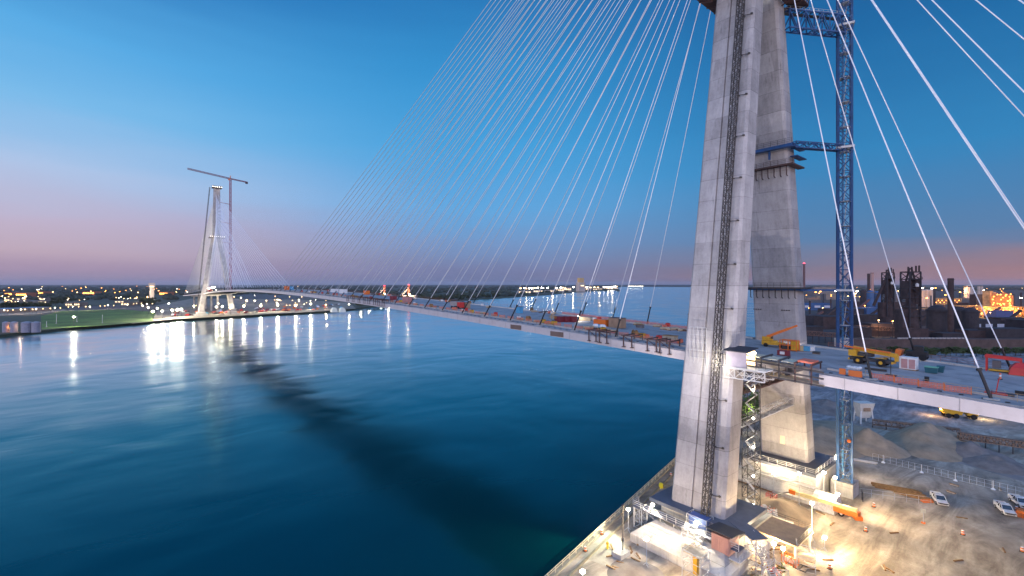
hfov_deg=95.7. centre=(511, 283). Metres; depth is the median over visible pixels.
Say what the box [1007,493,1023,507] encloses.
pickup truck
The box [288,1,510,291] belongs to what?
stay cable
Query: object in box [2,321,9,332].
storage tank
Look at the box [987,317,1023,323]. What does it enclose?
mill building
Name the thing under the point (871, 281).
chimney
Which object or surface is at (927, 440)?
aggregate heap
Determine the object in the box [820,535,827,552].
floodlight
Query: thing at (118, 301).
building
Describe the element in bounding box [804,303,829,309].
mill building
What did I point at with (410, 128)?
stay cable
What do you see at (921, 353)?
truck
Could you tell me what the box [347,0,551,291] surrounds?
stay cable
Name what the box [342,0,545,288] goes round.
stay cable
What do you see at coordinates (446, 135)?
stay cable
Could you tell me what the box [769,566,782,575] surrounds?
debris pile
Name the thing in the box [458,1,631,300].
stay cable
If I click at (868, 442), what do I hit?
sand heap
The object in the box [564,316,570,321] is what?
steel bin
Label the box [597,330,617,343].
edge traveller
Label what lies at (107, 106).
sky
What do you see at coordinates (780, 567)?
debris pile
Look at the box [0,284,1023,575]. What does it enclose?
river
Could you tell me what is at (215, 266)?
stay cable
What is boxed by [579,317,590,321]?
container
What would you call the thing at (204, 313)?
tower plinth
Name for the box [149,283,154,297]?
silo tower
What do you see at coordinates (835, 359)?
bridge deck
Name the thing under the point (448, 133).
stay cable
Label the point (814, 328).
mill building
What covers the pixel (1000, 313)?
mill building
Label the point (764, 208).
bridge tower
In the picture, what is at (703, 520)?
hoist mast
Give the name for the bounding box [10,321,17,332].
storage tank
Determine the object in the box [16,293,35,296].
works building
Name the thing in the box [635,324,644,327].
material stack
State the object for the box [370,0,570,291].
stay cable
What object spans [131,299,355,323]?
site ground
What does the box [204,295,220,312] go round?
approach pier
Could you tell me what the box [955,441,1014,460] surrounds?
aggregate heap
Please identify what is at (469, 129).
stay cable
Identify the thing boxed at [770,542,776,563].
floodlight
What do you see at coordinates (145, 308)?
brown field
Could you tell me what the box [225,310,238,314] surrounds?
tower plinth
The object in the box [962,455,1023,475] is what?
aggregate heap
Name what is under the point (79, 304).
building
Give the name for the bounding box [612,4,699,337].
stay cable
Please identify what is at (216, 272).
stay cable
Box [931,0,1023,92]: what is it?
stay cable
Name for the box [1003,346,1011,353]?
tree
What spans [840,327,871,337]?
mill building
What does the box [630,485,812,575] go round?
tower plinth
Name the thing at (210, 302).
approach pier
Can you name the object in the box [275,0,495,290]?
stay cable
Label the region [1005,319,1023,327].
mill building
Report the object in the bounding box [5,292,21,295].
works building
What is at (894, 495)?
chain fence
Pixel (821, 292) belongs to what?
mill building
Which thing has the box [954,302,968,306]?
mill building
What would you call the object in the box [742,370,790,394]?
gantry walkway
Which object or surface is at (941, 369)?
wheelie bin
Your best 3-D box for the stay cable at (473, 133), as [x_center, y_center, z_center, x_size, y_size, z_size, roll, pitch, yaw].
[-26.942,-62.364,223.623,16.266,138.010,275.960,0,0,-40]
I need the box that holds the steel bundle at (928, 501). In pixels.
[920,499,933,502]
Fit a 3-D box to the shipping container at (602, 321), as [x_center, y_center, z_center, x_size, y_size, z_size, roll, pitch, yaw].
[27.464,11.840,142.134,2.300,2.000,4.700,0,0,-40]
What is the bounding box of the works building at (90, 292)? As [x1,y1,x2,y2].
[83,291,101,294]
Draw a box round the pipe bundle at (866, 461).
[853,458,877,463]
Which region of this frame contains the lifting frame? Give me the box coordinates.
[985,354,1021,371]
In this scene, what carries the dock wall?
on the mill ground at (817, 340)
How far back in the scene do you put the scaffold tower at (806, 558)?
82.56 m
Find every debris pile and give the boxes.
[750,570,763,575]
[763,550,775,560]
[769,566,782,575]
[773,562,786,572]
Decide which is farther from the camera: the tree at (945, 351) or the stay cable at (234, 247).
the stay cable at (234, 247)
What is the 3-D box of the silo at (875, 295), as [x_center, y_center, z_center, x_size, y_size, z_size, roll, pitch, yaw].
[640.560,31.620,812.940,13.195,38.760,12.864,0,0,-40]
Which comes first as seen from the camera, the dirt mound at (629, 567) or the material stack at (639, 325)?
the dirt mound at (629, 567)
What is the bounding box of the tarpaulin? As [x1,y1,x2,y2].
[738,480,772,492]
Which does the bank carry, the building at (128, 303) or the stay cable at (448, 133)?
the building at (128, 303)
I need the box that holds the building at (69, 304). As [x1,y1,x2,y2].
[65,302,73,306]
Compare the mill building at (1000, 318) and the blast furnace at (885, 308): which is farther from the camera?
the blast furnace at (885, 308)
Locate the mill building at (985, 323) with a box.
[979,319,1004,326]
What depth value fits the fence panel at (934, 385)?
71.70 m
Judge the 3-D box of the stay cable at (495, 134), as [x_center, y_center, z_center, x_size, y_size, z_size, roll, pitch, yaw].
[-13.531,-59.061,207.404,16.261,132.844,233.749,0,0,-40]
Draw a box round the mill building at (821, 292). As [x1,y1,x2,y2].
[807,287,835,294]
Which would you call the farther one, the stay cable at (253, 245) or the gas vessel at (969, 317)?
the stay cable at (253, 245)
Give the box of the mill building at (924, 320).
[917,310,925,325]
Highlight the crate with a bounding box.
[804,346,809,351]
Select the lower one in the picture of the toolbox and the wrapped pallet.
the toolbox
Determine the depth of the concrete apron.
89.08 m
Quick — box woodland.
[0,285,1023,299]
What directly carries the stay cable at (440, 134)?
attached to the bridge tower at (764, 208)
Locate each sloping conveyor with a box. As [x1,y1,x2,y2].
[825,306,835,315]
[859,299,869,306]
[1010,310,1021,316]
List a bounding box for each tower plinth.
[193,311,207,315]
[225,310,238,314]
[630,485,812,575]
[738,446,835,505]
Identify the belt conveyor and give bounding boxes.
[806,331,835,342]
[854,325,893,335]
[872,419,960,433]
[957,431,1023,453]
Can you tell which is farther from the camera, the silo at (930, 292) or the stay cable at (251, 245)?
the silo at (930, 292)
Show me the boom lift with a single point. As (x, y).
(842, 510)
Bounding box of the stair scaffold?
[742,364,760,506]
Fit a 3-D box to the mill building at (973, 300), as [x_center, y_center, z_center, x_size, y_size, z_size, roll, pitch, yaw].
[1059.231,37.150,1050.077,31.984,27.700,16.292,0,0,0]
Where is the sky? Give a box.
[0,0,1023,284]
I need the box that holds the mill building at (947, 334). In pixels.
[931,332,966,337]
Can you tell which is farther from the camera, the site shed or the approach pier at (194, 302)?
the approach pier at (194, 302)
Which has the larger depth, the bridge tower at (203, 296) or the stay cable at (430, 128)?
the bridge tower at (203, 296)
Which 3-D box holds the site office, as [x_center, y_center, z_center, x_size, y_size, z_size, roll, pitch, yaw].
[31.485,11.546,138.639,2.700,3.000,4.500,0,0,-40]
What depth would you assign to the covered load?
83.94 m
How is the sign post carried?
on the bridge deck
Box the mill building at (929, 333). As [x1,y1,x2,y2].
[928,330,935,337]
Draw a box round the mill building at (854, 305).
[844,301,859,306]
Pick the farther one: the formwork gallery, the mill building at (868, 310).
the mill building at (868, 310)
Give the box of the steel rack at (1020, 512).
[1016,507,1023,518]
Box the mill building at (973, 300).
[969,294,982,306]
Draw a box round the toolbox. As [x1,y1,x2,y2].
[1015,390,1023,395]
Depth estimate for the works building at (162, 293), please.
2032.35 m
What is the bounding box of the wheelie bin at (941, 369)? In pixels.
[937,365,944,372]
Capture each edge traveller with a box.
[587,328,606,341]
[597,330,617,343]
[621,333,642,347]
[644,337,667,352]
[657,338,680,354]
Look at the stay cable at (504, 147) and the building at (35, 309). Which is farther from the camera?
the building at (35, 309)
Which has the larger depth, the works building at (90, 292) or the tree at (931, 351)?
the works building at (90, 292)
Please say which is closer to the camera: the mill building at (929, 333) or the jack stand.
the jack stand
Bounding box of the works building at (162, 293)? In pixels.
[159,292,173,295]
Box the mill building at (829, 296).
[820,294,841,299]
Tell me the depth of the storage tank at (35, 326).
487.06 m
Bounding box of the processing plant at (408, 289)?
[402,284,416,296]
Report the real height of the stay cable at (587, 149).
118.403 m
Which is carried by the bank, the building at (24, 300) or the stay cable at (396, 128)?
the building at (24, 300)
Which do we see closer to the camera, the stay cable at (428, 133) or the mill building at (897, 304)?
the stay cable at (428, 133)
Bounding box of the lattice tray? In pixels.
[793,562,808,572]
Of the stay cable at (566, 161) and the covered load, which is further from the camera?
the stay cable at (566, 161)
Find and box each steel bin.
[554,316,564,321]
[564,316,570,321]
[570,316,576,321]
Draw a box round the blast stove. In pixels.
[860,289,866,306]
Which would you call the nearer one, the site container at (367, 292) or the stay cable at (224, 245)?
the site container at (367, 292)
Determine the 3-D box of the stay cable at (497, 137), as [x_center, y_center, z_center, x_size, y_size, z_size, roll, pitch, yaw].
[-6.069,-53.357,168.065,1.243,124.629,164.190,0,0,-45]
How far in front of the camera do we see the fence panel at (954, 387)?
69.53 m
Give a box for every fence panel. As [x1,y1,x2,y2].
[871,372,893,381]
[894,376,917,384]
[918,380,943,389]
[944,384,971,394]
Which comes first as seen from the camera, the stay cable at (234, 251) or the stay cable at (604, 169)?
the stay cable at (604, 169)
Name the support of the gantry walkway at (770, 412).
attached to the bridge tower at (764, 208)
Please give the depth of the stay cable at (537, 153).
149.18 m
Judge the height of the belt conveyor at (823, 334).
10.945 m
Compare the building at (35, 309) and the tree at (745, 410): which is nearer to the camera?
the tree at (745, 410)
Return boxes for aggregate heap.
[811,399,855,416]
[884,422,979,461]
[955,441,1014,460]
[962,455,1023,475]
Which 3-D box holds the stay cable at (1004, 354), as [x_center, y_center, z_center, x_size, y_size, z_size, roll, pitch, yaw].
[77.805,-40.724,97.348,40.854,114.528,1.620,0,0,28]
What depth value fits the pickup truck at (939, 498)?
107.47 m
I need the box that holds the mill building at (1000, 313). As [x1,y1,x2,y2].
[987,310,1013,316]
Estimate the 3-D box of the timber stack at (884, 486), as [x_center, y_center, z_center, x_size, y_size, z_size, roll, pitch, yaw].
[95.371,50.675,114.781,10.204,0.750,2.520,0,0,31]
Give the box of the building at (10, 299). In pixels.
[4,298,16,301]
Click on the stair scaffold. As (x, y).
(754, 451)
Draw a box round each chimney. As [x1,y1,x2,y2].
[803,263,804,286]
[867,274,869,290]
[870,272,873,290]
[933,289,935,304]
[947,278,953,331]
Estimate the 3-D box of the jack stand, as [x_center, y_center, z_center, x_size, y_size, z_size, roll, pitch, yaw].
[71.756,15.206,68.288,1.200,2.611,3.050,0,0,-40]
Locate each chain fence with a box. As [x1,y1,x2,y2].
[860,488,925,503]
[873,454,1020,493]
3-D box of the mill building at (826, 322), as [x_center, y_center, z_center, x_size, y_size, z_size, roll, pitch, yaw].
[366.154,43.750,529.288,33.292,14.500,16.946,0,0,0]
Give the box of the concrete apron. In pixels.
[579,530,624,566]
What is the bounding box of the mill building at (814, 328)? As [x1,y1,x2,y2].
[806,326,822,335]
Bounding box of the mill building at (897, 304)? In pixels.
[892,302,904,308]
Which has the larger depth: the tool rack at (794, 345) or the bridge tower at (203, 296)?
the bridge tower at (203, 296)
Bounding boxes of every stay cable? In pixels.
[215,249,215,288]
[216,196,254,289]
[216,197,251,289]
[216,200,245,287]
[216,201,243,288]
[216,206,234,289]
[216,208,232,289]
[216,257,216,289]
[217,202,249,289]
[218,195,287,283]
[218,196,285,285]
[219,199,283,287]
[219,200,280,287]
[272,0,490,289]
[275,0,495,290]
[280,0,500,290]
[285,0,505,289]
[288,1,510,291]
[294,0,516,291]
[300,0,522,292]
[305,1,527,292]
[310,0,534,293]
[314,0,518,288]
[318,0,540,293]
[319,1,523,288]
[324,0,529,289]
[325,0,547,294]
[330,2,533,288]
[333,1,553,295]
[336,2,538,288]
[341,1,560,296]
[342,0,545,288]
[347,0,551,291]
[350,0,568,297]
[356,0,557,289]
[360,0,576,298]
[361,0,564,292]
[368,0,584,300]
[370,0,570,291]
[378,0,577,292]
[382,0,592,301]
[387,2,583,293]
[393,0,601,303]
[396,0,591,295]
[407,0,610,305]
[408,0,599,293]
[418,1,606,296]
[424,1,619,307]
[430,1,614,297]
[440,0,629,310]
[443,0,623,300]
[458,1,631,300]
[459,0,640,313]
[471,1,640,303]
[481,0,651,316]
[490,1,649,305]
[507,0,659,307]
[507,0,662,320]
[532,0,669,307]
[537,0,674,325]
[555,0,679,311]
[571,0,687,330]
[582,0,690,313]
[612,3,700,316]
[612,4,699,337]
[647,11,710,321]
[794,0,877,380]
[810,0,916,356]
[827,0,999,400]
[837,0,1009,369]
[871,0,1023,228]
[917,0,1023,116]
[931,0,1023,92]
[975,0,1023,39]
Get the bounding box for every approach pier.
[191,296,206,308]
[196,295,211,310]
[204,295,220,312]
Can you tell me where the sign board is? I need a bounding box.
[921,509,925,523]
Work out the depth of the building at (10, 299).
1313.27 m
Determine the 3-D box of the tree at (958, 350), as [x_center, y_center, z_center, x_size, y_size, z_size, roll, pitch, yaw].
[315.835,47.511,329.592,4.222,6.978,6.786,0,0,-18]
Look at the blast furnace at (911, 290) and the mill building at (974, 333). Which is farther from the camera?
the mill building at (974, 333)
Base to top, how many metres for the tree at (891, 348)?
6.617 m
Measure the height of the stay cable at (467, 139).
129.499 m
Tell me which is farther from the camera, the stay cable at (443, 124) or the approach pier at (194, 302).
the approach pier at (194, 302)
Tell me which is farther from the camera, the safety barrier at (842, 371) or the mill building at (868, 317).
the mill building at (868, 317)
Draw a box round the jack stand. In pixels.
[984,378,1014,396]
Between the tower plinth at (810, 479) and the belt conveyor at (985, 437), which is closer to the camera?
the tower plinth at (810, 479)
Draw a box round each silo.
[576,278,584,291]
[866,290,874,306]
[874,291,880,306]
[922,289,924,306]
[925,289,928,306]
[929,289,932,306]
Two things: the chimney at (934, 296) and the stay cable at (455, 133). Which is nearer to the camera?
the stay cable at (455, 133)
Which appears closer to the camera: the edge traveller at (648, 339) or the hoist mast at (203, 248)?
the edge traveller at (648, 339)
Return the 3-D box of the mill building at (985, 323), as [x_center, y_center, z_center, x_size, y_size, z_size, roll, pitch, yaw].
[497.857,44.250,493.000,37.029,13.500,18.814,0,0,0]
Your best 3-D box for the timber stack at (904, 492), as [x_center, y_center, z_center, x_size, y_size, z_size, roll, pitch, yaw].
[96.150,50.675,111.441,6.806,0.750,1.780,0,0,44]
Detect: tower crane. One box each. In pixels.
[187,168,247,310]
[748,0,858,499]
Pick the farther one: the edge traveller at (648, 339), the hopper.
the hopper
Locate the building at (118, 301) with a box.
[115,300,129,302]
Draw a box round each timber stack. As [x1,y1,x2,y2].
[871,482,924,494]
[893,488,930,498]
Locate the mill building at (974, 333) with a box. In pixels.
[955,329,985,337]
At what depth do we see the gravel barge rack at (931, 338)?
376.69 m
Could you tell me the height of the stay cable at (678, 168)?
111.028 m
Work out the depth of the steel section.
84.13 m
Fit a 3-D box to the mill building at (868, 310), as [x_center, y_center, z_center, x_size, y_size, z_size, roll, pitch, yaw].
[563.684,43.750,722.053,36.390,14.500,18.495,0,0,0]
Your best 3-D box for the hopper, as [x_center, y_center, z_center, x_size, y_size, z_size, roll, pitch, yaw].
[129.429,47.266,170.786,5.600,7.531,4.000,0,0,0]
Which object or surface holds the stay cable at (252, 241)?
attached to the bridge tower at (203, 296)
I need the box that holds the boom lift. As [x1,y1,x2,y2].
[766,488,862,520]
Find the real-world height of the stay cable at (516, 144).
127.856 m
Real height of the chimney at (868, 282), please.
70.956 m
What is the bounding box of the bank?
[0,285,688,337]
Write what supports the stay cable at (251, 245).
attached to the bridge tower at (203, 296)
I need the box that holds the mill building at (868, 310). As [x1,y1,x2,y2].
[858,307,877,313]
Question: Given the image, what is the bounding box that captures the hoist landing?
[690,326,775,382]
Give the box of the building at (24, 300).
[16,299,30,302]
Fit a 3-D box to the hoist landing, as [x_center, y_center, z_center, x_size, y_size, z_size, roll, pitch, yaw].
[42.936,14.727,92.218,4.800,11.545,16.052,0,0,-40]
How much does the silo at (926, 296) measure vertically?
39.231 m
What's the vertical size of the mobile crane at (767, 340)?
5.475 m
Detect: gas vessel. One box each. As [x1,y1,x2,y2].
[925,305,946,331]
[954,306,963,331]
[959,307,979,328]
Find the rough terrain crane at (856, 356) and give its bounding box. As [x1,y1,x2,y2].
[844,345,898,366]
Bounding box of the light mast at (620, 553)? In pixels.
[611,504,629,560]
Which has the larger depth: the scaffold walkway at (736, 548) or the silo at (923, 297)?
the silo at (923, 297)
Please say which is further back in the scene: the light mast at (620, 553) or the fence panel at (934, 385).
the light mast at (620, 553)
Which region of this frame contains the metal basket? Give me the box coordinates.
[781,551,798,567]
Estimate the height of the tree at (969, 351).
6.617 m
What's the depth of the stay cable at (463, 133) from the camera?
182.60 m
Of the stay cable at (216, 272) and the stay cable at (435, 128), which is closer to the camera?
the stay cable at (435, 128)
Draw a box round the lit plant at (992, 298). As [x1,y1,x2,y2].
[983,291,1012,309]
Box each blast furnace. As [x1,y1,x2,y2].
[872,268,894,322]
[894,265,927,337]
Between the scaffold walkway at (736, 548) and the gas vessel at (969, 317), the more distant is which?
the gas vessel at (969, 317)
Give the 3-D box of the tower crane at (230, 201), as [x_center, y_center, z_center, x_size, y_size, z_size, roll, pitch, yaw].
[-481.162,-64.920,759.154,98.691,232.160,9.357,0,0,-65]
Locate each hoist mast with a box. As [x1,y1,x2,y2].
[197,187,209,308]
[686,0,752,532]
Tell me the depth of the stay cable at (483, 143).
172.47 m
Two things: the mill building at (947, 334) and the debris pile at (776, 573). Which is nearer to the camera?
the debris pile at (776, 573)
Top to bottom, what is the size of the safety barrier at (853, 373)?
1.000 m
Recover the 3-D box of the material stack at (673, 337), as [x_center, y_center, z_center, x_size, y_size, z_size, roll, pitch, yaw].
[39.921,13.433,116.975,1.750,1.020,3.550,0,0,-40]
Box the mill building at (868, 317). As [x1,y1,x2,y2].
[853,314,877,324]
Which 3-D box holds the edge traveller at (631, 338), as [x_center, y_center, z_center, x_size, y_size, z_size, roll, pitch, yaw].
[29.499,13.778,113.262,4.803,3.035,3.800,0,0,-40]
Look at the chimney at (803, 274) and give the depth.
3382.34 m
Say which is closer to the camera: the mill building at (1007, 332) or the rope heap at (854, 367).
the rope heap at (854, 367)
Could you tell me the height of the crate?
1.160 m
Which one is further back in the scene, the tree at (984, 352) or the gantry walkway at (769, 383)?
the tree at (984, 352)
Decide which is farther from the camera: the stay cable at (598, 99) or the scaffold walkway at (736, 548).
the stay cable at (598, 99)
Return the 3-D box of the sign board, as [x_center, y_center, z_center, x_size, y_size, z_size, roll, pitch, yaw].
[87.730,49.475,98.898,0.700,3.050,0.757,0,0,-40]
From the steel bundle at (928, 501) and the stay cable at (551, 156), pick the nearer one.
the steel bundle at (928, 501)
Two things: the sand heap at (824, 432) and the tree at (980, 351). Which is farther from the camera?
the tree at (980, 351)
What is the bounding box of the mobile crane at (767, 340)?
[762,325,797,347]
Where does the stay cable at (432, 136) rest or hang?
attached to the bridge tower at (764, 208)
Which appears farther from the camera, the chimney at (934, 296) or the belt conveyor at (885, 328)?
the chimney at (934, 296)
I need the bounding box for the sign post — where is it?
[885,355,896,376]
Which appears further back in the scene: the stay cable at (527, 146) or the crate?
the stay cable at (527, 146)
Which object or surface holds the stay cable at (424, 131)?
attached to the bridge tower at (764, 208)
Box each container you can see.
[339,289,346,292]
[363,290,369,294]
[402,296,411,301]
[516,306,522,312]
[579,317,590,321]
[593,319,608,326]
[811,490,841,514]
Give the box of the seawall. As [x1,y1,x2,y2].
[545,458,674,575]
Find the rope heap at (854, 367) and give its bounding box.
[846,365,861,369]
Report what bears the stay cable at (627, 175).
attached to the bridge tower at (764, 208)
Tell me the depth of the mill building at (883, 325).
451.63 m
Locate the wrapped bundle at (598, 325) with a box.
[593,324,605,327]
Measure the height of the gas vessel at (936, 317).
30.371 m
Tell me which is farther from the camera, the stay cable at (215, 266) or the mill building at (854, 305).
the mill building at (854, 305)
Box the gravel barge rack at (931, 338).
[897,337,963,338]
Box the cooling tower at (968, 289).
[963,284,973,297]
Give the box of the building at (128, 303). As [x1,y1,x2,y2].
[121,302,135,305]
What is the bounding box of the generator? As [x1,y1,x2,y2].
[777,350,790,355]
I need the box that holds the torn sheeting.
[761,504,777,515]
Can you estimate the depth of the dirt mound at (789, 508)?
102.33 m
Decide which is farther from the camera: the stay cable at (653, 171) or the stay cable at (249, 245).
the stay cable at (249, 245)
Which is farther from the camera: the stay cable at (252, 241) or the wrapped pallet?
the stay cable at (252, 241)
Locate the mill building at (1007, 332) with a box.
[977,327,1023,337]
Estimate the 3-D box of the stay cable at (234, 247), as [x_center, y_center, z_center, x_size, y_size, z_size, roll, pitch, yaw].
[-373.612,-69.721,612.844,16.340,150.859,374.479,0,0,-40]
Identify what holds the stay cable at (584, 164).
attached to the bridge tower at (764, 208)
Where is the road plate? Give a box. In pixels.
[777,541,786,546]
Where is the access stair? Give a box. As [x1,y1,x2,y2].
[728,519,788,575]
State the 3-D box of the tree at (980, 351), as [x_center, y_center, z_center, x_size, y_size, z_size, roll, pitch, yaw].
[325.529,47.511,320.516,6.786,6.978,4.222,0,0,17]
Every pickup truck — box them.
[930,490,948,506]
[993,500,1016,516]
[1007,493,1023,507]
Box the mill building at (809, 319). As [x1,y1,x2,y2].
[805,315,830,325]
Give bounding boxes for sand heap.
[812,420,864,458]
[846,428,911,458]
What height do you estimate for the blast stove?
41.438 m
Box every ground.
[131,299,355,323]
[557,354,1023,575]
[804,285,1023,350]
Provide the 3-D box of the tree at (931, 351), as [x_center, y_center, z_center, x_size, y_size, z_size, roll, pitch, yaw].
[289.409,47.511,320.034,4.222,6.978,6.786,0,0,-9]
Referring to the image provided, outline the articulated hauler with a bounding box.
[938,407,977,419]
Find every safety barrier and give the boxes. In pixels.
[839,368,845,374]
[848,370,861,377]
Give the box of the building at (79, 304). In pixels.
[74,302,87,306]
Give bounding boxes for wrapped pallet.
[899,356,918,370]
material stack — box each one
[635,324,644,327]
[662,334,677,339]
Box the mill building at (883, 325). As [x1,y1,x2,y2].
[860,322,893,335]
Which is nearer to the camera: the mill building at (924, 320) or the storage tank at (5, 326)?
the storage tank at (5, 326)
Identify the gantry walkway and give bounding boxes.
[741,397,793,427]
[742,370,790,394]
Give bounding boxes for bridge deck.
[183,289,1023,422]
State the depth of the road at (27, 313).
827.82 m
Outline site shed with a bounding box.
[706,522,752,563]
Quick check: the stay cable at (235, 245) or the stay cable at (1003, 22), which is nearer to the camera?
the stay cable at (1003, 22)
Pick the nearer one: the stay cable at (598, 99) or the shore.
the stay cable at (598, 99)
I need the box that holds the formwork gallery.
[739,351,824,387]
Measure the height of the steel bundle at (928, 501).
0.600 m
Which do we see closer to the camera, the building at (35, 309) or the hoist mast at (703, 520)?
the hoist mast at (703, 520)
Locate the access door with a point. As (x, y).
(782, 438)
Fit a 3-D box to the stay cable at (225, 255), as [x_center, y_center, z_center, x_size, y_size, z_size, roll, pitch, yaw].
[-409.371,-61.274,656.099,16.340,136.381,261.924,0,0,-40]
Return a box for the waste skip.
[924,366,938,373]
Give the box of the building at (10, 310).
[0,308,27,312]
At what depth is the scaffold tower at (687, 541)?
85.04 m
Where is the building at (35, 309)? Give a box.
[16,307,51,311]
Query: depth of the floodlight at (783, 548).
84.06 m
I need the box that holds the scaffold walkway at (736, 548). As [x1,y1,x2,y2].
[632,497,744,557]
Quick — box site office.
[608,317,625,327]
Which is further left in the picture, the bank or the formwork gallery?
the bank
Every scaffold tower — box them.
[681,524,701,548]
[682,543,709,575]
[745,538,765,573]
[796,539,815,573]
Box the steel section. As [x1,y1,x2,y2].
[864,367,886,371]
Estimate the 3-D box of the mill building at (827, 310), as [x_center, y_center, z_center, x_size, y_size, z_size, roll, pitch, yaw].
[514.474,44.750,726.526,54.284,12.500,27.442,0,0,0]
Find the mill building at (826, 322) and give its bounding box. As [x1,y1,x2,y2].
[814,316,848,328]
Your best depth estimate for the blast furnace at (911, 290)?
394.93 m
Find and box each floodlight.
[625,508,630,532]
[643,537,648,565]
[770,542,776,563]
[779,547,786,567]
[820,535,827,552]
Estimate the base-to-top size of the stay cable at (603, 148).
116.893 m
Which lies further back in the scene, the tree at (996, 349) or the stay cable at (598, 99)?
the tree at (996, 349)
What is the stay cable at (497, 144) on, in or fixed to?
attached to the bridge tower at (764, 208)
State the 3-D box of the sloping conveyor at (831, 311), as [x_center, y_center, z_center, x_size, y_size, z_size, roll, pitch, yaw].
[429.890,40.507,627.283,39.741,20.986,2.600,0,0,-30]
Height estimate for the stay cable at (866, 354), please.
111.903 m
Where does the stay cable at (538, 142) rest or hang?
attached to the bridge tower at (764, 208)
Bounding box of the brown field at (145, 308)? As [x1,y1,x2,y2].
[65,305,159,311]
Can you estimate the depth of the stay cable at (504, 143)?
162.38 m
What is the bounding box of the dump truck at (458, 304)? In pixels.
[450,301,463,308]
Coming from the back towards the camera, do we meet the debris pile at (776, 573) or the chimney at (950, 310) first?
the chimney at (950, 310)
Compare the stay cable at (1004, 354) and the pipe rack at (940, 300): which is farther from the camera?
the pipe rack at (940, 300)
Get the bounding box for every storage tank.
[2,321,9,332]
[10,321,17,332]
[21,321,30,332]
[31,321,40,332]
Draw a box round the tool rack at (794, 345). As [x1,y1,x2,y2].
[779,339,799,351]
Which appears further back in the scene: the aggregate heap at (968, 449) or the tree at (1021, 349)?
the tree at (1021, 349)
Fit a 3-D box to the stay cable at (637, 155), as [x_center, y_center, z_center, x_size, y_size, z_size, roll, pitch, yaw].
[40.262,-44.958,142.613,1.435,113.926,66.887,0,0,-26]
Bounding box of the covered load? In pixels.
[1007,362,1023,376]
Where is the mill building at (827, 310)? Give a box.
[818,308,863,315]
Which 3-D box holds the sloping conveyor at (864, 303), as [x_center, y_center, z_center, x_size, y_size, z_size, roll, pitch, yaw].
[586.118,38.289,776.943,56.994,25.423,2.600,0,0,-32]
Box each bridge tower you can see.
[198,185,234,311]
[672,0,814,519]
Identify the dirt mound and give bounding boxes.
[607,558,664,575]
[750,497,813,527]
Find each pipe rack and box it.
[936,298,961,303]
[954,305,991,314]
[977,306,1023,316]
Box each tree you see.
[741,403,758,417]
[743,396,753,408]
[749,392,758,403]
[886,346,895,352]
[926,348,937,357]
[940,348,950,355]
[952,346,962,355]
[966,348,975,356]
[973,346,980,355]
[977,348,987,357]
[982,350,992,354]
[993,347,1004,354]
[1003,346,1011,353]
[1011,347,1019,355]
[1016,347,1023,355]
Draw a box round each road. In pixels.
[0,309,108,315]
[957,462,1023,481]
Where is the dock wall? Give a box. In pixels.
[834,338,1023,346]
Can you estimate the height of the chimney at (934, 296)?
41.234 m
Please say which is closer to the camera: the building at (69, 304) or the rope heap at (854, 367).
the rope heap at (854, 367)
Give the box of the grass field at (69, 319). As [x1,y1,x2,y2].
[41,309,155,328]
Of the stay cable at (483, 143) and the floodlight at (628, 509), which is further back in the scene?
the stay cable at (483, 143)
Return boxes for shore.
[622,285,823,286]
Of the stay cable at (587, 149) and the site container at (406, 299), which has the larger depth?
the site container at (406, 299)
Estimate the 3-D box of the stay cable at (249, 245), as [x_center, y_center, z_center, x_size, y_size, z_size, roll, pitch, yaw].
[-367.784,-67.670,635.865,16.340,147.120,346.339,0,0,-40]
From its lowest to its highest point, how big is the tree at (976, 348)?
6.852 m
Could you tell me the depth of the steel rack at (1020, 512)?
101.31 m
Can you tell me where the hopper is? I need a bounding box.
[853,401,874,423]
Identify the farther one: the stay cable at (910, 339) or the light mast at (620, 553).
the stay cable at (910, 339)
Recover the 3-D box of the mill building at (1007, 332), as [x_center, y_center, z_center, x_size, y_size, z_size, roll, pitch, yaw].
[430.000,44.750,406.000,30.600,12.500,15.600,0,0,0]
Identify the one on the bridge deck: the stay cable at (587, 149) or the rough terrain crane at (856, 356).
the rough terrain crane at (856, 356)
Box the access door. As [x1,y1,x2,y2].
[780,435,784,443]
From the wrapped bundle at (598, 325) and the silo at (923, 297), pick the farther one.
the silo at (923, 297)
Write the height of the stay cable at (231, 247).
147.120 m
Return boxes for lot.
[235,295,327,299]
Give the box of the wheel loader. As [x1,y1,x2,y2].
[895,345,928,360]
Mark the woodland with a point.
(71, 292)
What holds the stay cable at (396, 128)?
attached to the bridge tower at (764, 208)

